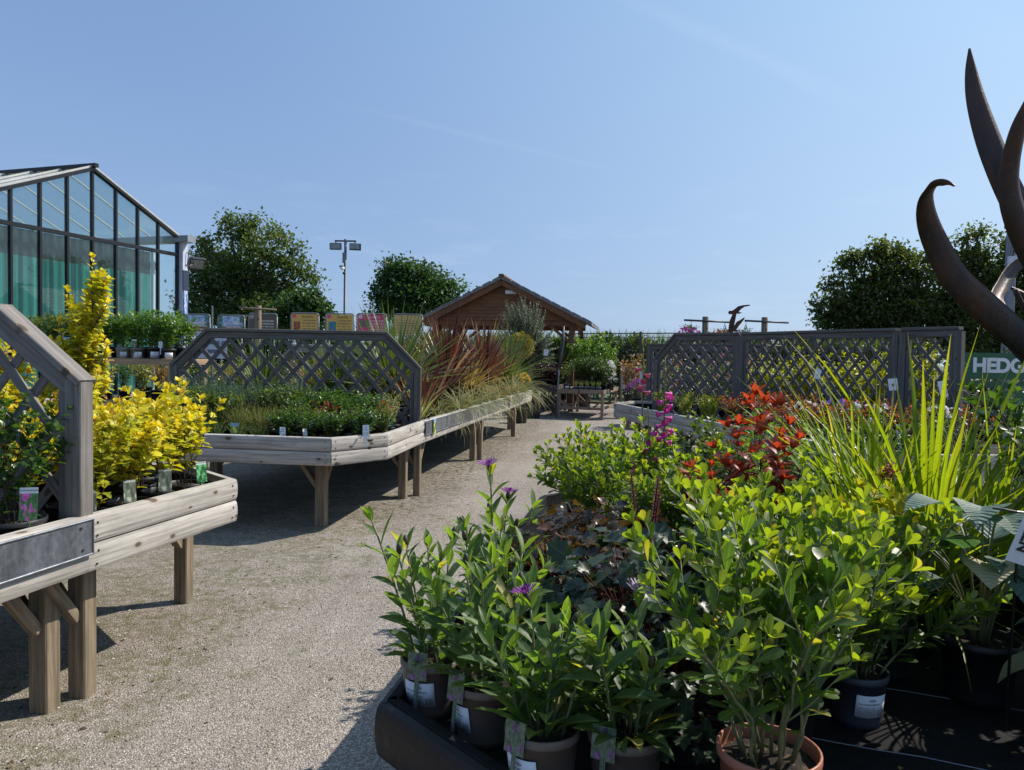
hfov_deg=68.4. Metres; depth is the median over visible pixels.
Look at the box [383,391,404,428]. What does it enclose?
variegated shrub
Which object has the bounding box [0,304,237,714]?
planter bed
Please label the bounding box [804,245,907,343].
hawthorn tree
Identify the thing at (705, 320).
basket stand
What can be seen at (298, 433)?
shrub
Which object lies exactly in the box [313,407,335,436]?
shrub
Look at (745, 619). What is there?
bright bush
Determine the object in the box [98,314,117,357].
laurel plant
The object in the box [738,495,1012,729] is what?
bright bush
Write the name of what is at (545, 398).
tall shrub
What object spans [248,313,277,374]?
sign board
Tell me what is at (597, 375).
dark shrub
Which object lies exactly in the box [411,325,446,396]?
ornamental grass
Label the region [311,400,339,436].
shrub
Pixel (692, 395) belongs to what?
lime shrub
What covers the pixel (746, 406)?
red shrub
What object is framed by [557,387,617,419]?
plant table
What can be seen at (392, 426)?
variegated shrub
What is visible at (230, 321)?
sign board
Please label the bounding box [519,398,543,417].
square tub
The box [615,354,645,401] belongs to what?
orange shrub
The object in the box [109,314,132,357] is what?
laurel plant
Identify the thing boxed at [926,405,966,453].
bedding plant
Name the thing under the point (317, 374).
cordyline
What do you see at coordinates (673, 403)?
tall flower
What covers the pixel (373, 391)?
dark shrub
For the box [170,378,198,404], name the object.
rosemary bush
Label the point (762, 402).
red shrub
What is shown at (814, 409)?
bedding plant
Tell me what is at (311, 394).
glossy shrub
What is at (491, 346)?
cordyline
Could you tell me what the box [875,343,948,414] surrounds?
lime bush
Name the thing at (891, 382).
price card
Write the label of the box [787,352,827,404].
lime bush
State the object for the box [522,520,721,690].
lobed plant
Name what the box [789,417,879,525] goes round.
red-leaved shrub
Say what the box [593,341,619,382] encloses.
tall shrub
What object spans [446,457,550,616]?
cornflower
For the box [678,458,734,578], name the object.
bush
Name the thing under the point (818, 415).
bedding plant
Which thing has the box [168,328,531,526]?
planter bed
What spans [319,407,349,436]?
glossy shrub
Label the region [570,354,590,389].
dark shrub
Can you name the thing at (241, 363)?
shelf shrub
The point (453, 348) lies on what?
cordyline
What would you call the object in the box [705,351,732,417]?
tall flower
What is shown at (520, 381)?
yellow flower
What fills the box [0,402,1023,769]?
gravel yard
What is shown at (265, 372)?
cordyline
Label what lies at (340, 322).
sign board
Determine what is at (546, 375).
purple shrub
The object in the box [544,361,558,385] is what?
purple shrub
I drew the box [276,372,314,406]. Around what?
rosemary bush
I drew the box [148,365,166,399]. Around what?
shelf shrub
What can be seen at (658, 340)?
hedge
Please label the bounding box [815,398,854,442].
bedding plant
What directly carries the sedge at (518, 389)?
on the planter bed at (323, 455)
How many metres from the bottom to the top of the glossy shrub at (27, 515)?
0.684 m
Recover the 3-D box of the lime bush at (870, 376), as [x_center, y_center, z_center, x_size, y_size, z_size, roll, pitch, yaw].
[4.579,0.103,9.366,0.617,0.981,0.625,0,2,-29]
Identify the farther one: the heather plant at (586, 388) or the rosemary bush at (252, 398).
the heather plant at (586, 388)
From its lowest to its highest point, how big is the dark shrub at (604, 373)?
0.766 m
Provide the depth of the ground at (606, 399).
31.90 m
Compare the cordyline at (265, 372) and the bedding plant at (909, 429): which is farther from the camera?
the cordyline at (265, 372)
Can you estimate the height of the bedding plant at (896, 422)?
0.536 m
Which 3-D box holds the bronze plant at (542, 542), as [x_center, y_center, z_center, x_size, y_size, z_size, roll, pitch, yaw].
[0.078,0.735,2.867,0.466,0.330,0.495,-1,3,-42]
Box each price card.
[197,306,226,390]
[814,368,821,414]
[888,378,897,393]
[937,381,947,396]
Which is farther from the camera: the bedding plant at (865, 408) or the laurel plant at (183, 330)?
the laurel plant at (183, 330)
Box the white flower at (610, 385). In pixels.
[605,360,617,389]
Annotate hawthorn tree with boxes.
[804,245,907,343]
[842,233,963,360]
[919,218,1023,363]
[980,227,1023,352]
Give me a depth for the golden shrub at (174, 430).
3.73 m
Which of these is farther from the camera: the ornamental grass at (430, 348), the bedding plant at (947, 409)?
the ornamental grass at (430, 348)
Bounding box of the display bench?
[375,492,1023,769]
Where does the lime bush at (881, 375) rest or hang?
on the planter bed at (897, 358)
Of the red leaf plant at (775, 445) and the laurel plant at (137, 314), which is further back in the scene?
the laurel plant at (137, 314)
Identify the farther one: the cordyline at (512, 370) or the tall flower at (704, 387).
the cordyline at (512, 370)
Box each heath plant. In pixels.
[204,417,231,433]
[227,420,250,434]
[242,422,273,434]
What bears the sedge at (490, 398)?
on the planter bed at (323, 455)
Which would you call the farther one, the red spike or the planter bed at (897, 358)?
the planter bed at (897, 358)
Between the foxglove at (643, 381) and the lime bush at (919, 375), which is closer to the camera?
the foxglove at (643, 381)
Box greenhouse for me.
[0,163,205,402]
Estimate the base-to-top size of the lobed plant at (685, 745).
0.418 m
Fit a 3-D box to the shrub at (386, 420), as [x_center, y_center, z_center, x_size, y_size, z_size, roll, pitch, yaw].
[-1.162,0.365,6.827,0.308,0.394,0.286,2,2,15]
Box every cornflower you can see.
[357,506,472,719]
[416,524,552,749]
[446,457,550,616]
[454,580,621,769]
[480,513,561,681]
[558,578,696,769]
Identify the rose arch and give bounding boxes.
[556,326,564,417]
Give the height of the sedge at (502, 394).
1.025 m
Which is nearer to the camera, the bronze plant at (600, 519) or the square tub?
the bronze plant at (600, 519)
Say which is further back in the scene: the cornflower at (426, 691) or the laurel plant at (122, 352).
the laurel plant at (122, 352)
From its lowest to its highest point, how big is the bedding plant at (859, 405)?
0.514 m
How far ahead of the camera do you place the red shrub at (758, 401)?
8.81 m
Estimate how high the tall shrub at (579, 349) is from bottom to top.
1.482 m
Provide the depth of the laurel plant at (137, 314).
8.85 m
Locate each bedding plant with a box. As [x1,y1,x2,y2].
[771,402,802,435]
[786,399,821,437]
[800,401,828,437]
[801,399,837,441]
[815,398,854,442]
[818,399,849,435]
[827,400,873,445]
[840,399,877,440]
[854,401,890,445]
[864,407,884,440]
[866,398,910,449]
[888,405,929,450]
[893,410,929,447]
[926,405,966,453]
[949,404,994,453]
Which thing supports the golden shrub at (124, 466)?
on the planter bed at (78, 543)
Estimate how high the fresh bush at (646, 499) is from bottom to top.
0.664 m
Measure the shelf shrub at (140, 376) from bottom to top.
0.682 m
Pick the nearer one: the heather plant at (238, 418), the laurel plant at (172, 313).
the heather plant at (238, 418)
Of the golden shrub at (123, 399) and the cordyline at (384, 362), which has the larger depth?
the cordyline at (384, 362)
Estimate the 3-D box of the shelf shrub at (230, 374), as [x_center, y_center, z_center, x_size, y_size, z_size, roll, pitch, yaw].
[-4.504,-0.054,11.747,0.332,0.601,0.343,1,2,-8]
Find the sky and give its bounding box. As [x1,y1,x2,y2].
[0,0,1023,366]
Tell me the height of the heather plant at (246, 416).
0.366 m
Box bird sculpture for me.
[727,305,749,332]
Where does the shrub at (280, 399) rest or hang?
on the planter bed at (323, 455)
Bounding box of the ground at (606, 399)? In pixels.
[160,360,1021,408]
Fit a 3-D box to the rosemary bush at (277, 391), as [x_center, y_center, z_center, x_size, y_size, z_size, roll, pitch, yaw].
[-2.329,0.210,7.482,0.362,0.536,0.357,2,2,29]
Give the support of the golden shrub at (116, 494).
on the planter bed at (78, 543)
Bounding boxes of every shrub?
[0,338,34,512]
[0,350,59,521]
[0,390,75,534]
[1,403,55,512]
[17,394,57,500]
[27,409,101,522]
[48,252,115,506]
[54,418,137,511]
[93,391,168,507]
[93,401,144,506]
[93,409,122,449]
[94,398,128,474]
[100,364,117,399]
[111,388,157,481]
[113,364,132,398]
[113,382,206,497]
[114,395,170,495]
[128,364,159,397]
[131,365,152,396]
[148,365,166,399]
[150,376,226,488]
[164,384,208,421]
[183,365,198,391]
[184,387,222,432]
[197,362,226,387]
[209,391,244,433]
[215,362,233,385]
[225,360,247,389]
[227,363,249,398]
[236,351,258,401]
[251,386,290,411]
[265,406,302,435]
[269,384,310,435]
[282,394,310,435]
[285,401,321,436]
[294,408,324,436]
[299,388,335,416]
[303,391,341,436]
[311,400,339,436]
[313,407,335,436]
[318,387,353,433]
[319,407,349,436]
[327,395,356,436]
[336,403,371,435]
[344,389,369,432]
[349,403,381,448]
[350,390,387,433]
[355,373,396,422]
[367,404,396,433]
[376,400,393,432]
[378,395,397,430]
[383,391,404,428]
[515,359,539,387]
[532,338,568,410]
[532,361,550,385]
[537,363,558,385]
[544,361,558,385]
[551,335,580,406]
[551,360,566,384]
[561,364,573,388]
[564,335,600,406]
[566,335,596,388]
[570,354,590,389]
[575,352,600,389]
[577,350,600,386]
[581,331,611,386]
[583,351,609,388]
[590,356,609,386]
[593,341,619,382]
[596,361,613,389]
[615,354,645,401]
[630,377,641,396]
[650,388,669,411]
[673,393,694,416]
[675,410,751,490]
[676,389,698,415]
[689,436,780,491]
[695,394,715,420]
[703,393,721,418]
[706,393,721,416]
[717,395,745,425]
[719,391,746,425]
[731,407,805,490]
[736,392,758,425]
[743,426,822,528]
[747,391,774,425]
[749,387,774,422]
[758,392,795,432]
[767,391,794,425]
[782,397,808,434]
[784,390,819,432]
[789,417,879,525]
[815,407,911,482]
[835,462,945,681]
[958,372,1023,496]
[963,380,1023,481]
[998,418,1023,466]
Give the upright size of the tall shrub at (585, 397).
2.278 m
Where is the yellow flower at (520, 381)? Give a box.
[515,373,530,388]
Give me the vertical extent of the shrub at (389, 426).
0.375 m
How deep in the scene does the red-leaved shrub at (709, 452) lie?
3.60 m
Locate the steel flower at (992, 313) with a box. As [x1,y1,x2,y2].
[916,48,1023,363]
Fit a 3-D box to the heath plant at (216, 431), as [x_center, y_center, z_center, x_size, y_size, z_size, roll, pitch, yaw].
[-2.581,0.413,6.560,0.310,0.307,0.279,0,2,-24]
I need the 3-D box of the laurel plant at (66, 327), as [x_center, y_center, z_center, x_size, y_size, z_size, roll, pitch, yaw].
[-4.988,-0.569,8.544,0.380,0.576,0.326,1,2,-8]
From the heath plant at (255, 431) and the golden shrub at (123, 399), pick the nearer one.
the golden shrub at (123, 399)
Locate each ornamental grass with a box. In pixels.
[372,326,425,403]
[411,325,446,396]
[414,322,451,408]
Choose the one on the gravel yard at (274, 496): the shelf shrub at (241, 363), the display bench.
the display bench
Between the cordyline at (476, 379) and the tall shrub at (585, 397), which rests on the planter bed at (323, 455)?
the cordyline at (476, 379)
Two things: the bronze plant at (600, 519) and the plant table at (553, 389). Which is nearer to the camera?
the bronze plant at (600, 519)
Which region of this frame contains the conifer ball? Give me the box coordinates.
[507,331,534,423]
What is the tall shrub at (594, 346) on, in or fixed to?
on the plant table at (609, 404)
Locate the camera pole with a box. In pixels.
[999,226,1017,389]
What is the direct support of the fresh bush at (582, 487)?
on the display bench
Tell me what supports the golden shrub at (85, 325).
on the planter bed at (78, 543)
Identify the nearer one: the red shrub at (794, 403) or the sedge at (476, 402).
the red shrub at (794, 403)
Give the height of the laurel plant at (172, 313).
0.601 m
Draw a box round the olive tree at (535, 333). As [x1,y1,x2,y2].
[499,294,560,398]
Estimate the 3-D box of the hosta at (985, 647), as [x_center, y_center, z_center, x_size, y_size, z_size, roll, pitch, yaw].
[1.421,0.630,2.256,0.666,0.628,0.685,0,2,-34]
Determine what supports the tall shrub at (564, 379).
on the gravel yard at (274, 496)
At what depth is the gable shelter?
22.07 m
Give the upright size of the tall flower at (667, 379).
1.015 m
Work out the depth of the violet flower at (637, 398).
16.73 m
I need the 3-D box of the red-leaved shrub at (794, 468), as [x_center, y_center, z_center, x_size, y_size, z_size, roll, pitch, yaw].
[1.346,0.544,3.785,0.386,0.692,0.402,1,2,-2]
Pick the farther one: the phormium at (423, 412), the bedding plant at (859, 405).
the phormium at (423, 412)
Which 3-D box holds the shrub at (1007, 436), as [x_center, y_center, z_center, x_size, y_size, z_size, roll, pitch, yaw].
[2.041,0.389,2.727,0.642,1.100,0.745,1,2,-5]
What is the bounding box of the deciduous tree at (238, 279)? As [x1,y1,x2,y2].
[164,206,331,355]
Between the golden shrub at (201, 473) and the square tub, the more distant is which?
the square tub
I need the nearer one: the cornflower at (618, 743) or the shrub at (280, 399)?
the cornflower at (618, 743)
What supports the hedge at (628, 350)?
on the ground at (606, 399)
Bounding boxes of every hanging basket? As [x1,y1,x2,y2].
[677,324,700,341]
[713,328,741,343]
[735,326,752,332]
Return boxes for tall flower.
[652,353,679,409]
[662,355,685,412]
[680,355,711,415]
[688,355,710,414]
[699,354,722,412]
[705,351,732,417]
[718,355,748,413]
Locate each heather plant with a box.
[206,400,235,433]
[220,405,253,434]
[232,404,257,434]
[242,403,277,434]
[243,399,262,422]
[250,400,284,434]
[262,404,293,435]
[578,380,583,389]
[584,380,589,389]
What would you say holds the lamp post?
on the ground at (606, 399)
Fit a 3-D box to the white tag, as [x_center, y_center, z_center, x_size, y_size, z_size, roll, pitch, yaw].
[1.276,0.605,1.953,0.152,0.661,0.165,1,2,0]
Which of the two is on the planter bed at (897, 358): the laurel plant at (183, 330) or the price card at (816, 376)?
the price card at (816, 376)
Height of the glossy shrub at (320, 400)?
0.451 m
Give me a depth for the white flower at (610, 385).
19.79 m
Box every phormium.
[373,362,450,421]
[402,376,449,419]
[411,349,467,417]
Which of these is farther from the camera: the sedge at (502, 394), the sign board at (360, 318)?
the sign board at (360, 318)
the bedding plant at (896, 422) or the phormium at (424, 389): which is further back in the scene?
the phormium at (424, 389)
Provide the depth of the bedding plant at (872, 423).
7.71 m
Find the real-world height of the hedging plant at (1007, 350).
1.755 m
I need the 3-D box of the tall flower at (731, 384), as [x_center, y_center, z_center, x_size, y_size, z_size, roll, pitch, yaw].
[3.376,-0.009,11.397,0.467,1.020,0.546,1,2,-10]
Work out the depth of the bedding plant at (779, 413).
7.42 m
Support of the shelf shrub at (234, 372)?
on the plant table at (107, 401)
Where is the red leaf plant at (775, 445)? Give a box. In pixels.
[704,382,808,516]
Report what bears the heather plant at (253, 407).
on the planter bed at (323, 455)
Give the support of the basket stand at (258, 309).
on the gravel yard at (274, 496)
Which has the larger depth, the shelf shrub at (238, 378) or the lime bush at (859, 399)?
the shelf shrub at (238, 378)
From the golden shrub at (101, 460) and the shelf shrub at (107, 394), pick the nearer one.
the golden shrub at (101, 460)
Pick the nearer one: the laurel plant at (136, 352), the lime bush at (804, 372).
the laurel plant at (136, 352)
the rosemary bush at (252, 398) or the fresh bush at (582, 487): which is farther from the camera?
the rosemary bush at (252, 398)
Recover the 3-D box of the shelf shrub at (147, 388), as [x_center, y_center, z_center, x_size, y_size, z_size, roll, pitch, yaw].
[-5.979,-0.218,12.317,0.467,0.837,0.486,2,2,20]
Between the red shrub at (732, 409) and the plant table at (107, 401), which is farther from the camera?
the plant table at (107, 401)
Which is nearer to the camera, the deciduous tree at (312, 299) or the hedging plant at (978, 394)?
the hedging plant at (978, 394)
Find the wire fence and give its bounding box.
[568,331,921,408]
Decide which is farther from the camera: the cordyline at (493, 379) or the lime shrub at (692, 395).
the cordyline at (493, 379)
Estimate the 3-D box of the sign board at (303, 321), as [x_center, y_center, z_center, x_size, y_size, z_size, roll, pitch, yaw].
[-5.783,-0.676,21.007,0.808,2.683,0.073,1,2,0]
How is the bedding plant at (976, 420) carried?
on the planter bed at (897, 358)
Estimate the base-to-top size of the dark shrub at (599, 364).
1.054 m
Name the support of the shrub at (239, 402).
on the planter bed at (323, 455)
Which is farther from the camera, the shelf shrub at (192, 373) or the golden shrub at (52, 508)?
the shelf shrub at (192, 373)
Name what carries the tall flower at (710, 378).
on the planter bed at (897, 358)
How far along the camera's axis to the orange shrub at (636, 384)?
17.15 m
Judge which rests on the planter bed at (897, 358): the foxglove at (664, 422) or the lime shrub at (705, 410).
the lime shrub at (705, 410)
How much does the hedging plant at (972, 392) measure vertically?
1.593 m
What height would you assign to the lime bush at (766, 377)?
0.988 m
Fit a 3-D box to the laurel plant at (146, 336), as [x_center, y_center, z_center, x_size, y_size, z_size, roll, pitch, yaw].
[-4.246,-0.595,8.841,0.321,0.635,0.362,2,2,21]
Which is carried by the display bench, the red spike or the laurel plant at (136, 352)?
the red spike
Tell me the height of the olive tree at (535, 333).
2.750 m
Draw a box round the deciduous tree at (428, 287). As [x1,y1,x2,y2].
[362,250,477,338]
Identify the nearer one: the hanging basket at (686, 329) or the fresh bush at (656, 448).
the fresh bush at (656, 448)
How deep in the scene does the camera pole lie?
14.88 m
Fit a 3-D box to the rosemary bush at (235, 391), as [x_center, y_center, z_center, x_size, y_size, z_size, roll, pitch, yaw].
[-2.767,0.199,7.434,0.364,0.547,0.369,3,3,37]
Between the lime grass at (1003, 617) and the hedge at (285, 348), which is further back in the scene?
the hedge at (285, 348)
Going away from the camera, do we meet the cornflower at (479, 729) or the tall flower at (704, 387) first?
the cornflower at (479, 729)
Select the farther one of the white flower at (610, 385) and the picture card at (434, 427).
the white flower at (610, 385)
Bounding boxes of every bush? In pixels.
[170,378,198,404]
[186,371,224,420]
[192,379,224,393]
[202,372,242,418]
[218,380,248,419]
[236,379,268,415]
[266,380,295,415]
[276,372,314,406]
[527,419,621,530]
[549,432,650,533]
[583,416,683,541]
[604,438,733,570]
[622,475,934,769]
[657,484,899,739]
[673,451,907,663]
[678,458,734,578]
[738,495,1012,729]
[748,353,791,395]
[774,344,832,421]
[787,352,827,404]
[822,350,875,430]
[829,357,874,402]
[849,349,913,432]
[857,360,886,410]
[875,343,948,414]
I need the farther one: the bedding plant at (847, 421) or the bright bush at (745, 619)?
the bedding plant at (847, 421)
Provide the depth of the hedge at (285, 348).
31.63 m
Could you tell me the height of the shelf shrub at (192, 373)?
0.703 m
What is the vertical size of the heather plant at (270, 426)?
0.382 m
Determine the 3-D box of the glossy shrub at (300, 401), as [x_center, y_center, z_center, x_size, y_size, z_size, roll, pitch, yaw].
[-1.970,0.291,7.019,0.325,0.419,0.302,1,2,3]
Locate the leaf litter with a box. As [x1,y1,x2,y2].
[7,434,559,767]
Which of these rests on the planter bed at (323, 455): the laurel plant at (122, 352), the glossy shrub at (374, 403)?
the glossy shrub at (374, 403)
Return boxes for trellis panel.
[645,343,768,446]
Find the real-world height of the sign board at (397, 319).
2.701 m
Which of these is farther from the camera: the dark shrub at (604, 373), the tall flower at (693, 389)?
the dark shrub at (604, 373)
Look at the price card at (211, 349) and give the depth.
9.59 m
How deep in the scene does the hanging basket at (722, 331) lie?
13.44 m
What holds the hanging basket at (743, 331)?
hanging from the basket stand at (764, 321)
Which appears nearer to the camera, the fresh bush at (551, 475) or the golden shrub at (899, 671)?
the golden shrub at (899, 671)
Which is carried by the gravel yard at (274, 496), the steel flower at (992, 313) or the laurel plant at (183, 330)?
the steel flower at (992, 313)
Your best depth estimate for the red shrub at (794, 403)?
8.18 m
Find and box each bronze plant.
[463,517,636,661]
[469,533,593,622]
[532,494,656,602]
[551,509,706,612]
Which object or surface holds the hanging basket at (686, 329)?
hanging from the basket stand at (705, 320)
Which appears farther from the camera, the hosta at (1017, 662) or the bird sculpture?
the bird sculpture
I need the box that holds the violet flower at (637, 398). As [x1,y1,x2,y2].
[626,378,645,400]
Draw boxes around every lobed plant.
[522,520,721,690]
[582,591,783,767]
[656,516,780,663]
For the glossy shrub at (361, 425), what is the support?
on the planter bed at (323, 455)
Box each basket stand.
[239,305,276,379]
[682,316,728,399]
[743,317,788,372]
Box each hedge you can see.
[155,336,413,390]
[416,329,937,403]
[421,328,939,353]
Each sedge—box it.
[427,390,478,443]
[434,381,507,433]
[440,378,516,435]
[449,375,533,428]
[479,372,537,421]
[491,369,554,416]
[493,370,553,412]
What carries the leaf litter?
on the gravel yard at (274, 496)
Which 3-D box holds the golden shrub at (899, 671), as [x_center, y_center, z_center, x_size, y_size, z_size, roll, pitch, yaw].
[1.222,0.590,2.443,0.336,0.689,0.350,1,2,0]
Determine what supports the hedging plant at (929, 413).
on the gravel yard at (274, 496)
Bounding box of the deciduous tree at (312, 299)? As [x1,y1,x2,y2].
[262,281,342,329]
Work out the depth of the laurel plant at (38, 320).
8.51 m
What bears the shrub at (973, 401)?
on the display bench
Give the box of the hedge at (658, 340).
[421,328,939,353]
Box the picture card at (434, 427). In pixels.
[433,418,435,433]
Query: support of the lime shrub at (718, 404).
on the planter bed at (897, 358)
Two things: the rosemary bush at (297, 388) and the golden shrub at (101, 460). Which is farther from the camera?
the rosemary bush at (297, 388)
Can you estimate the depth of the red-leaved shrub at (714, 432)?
4.28 m
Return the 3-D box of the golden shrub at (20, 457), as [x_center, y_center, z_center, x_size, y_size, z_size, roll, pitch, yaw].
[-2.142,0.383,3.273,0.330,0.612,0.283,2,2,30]
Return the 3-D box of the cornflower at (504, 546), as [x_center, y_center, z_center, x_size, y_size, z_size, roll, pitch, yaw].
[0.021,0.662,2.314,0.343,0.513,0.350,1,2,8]
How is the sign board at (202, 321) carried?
on the gravel yard at (274, 496)
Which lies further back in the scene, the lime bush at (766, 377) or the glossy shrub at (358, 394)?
the lime bush at (766, 377)
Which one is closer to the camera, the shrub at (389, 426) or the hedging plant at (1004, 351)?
the shrub at (389, 426)
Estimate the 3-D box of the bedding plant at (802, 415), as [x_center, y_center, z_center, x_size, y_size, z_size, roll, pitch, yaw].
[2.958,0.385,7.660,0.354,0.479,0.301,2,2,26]
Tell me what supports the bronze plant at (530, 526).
on the display bench
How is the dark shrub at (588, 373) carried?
on the plant table at (609, 404)
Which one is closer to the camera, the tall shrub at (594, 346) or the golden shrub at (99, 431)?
the golden shrub at (99, 431)
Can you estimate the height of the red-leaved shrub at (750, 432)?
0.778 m
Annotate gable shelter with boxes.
[421,274,598,410]
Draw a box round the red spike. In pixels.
[629,470,666,633]
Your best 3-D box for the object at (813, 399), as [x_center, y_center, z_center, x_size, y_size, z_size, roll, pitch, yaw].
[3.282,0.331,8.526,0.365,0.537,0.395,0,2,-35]
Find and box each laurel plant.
[27,314,40,327]
[33,312,63,340]
[36,313,63,340]
[51,313,71,344]
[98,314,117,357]
[105,311,137,357]
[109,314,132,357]
[118,310,146,357]
[120,311,154,357]
[138,308,173,358]
[139,307,162,358]
[154,313,181,358]
[155,311,180,348]
[172,310,199,356]
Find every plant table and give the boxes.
[8,356,207,469]
[99,394,244,407]
[534,383,566,415]
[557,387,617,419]
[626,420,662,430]
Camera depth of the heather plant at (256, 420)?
6.72 m
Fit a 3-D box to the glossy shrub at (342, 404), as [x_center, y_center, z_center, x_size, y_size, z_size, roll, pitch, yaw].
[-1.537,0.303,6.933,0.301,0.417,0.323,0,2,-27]
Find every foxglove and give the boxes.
[628,348,651,506]
[631,358,685,528]
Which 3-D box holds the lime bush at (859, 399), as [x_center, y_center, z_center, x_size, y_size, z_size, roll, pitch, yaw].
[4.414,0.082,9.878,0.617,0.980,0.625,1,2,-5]
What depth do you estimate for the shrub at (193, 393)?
6.91 m
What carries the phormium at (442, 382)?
on the planter bed at (323, 455)
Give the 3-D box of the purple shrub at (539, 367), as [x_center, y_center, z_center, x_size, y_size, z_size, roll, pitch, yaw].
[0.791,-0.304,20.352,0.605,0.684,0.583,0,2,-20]
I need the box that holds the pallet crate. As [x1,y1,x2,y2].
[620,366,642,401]
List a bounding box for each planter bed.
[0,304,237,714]
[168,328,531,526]
[613,326,1020,488]
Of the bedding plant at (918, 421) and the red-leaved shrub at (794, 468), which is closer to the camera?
the red-leaved shrub at (794, 468)
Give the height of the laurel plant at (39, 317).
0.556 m
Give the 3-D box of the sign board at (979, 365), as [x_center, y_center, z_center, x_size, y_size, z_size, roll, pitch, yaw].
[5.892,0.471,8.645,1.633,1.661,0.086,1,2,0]
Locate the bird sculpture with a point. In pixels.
(732, 326)
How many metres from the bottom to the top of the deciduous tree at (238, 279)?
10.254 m
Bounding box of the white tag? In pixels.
[992,507,1023,729]
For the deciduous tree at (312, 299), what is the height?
5.626 m
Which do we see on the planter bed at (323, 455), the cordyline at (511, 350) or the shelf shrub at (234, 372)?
the cordyline at (511, 350)
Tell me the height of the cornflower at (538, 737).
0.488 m
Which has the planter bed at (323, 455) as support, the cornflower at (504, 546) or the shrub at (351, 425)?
the shrub at (351, 425)
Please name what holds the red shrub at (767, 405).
on the planter bed at (897, 358)
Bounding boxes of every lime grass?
[718,329,1023,639]
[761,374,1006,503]
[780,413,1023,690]
[847,375,1023,626]
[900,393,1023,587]
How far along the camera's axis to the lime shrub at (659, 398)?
10.55 m
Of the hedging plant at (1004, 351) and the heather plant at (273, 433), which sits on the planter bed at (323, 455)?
the heather plant at (273, 433)
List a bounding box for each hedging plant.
[912,347,948,425]
[932,346,992,433]
[934,362,986,419]
[976,347,1023,488]
[980,349,1023,421]
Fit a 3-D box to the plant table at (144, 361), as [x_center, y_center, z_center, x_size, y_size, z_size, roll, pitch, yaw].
[-4.748,0.390,8.943,2.025,1.430,0.846,1,2,5]
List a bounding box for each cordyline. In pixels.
[203,325,314,415]
[269,340,372,400]
[282,351,369,404]
[295,329,378,392]
[316,292,478,426]
[397,339,469,414]
[403,304,508,413]
[449,343,513,404]
[451,310,532,402]
[456,363,518,395]
[467,323,556,394]
[474,339,527,394]
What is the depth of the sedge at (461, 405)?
10.07 m
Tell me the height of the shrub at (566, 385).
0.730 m
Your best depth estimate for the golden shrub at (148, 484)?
4.02 m
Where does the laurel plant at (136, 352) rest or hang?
on the plant table at (144, 361)
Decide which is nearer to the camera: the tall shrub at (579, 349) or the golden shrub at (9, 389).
the golden shrub at (9, 389)
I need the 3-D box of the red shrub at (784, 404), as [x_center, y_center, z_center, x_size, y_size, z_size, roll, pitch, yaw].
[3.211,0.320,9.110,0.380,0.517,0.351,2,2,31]
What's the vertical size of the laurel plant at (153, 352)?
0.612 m
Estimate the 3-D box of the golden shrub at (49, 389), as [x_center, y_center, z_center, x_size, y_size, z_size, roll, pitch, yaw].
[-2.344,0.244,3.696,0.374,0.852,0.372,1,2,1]
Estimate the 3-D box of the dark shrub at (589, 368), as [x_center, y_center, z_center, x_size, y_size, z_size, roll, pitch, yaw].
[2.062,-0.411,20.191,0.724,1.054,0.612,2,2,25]
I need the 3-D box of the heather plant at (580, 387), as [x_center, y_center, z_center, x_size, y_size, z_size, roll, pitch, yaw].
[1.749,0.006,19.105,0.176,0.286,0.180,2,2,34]
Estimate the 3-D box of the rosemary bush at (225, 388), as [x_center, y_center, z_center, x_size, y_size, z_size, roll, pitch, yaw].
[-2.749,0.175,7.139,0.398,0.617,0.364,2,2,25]
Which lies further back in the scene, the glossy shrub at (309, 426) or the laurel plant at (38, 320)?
the laurel plant at (38, 320)
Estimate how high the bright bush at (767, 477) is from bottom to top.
0.730 m
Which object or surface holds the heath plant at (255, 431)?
on the planter bed at (323, 455)
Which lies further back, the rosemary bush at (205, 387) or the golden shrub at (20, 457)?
the rosemary bush at (205, 387)
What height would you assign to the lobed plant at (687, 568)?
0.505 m
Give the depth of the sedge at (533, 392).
15.40 m
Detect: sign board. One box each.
[182,313,209,378]
[217,315,247,384]
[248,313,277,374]
[290,312,318,343]
[325,313,354,363]
[356,313,386,393]
[394,313,422,342]
[962,352,1023,439]
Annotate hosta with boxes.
[881,493,1023,710]
[998,616,1023,682]
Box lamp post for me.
[330,239,360,343]
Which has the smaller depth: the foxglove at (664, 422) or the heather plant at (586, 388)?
the foxglove at (664, 422)

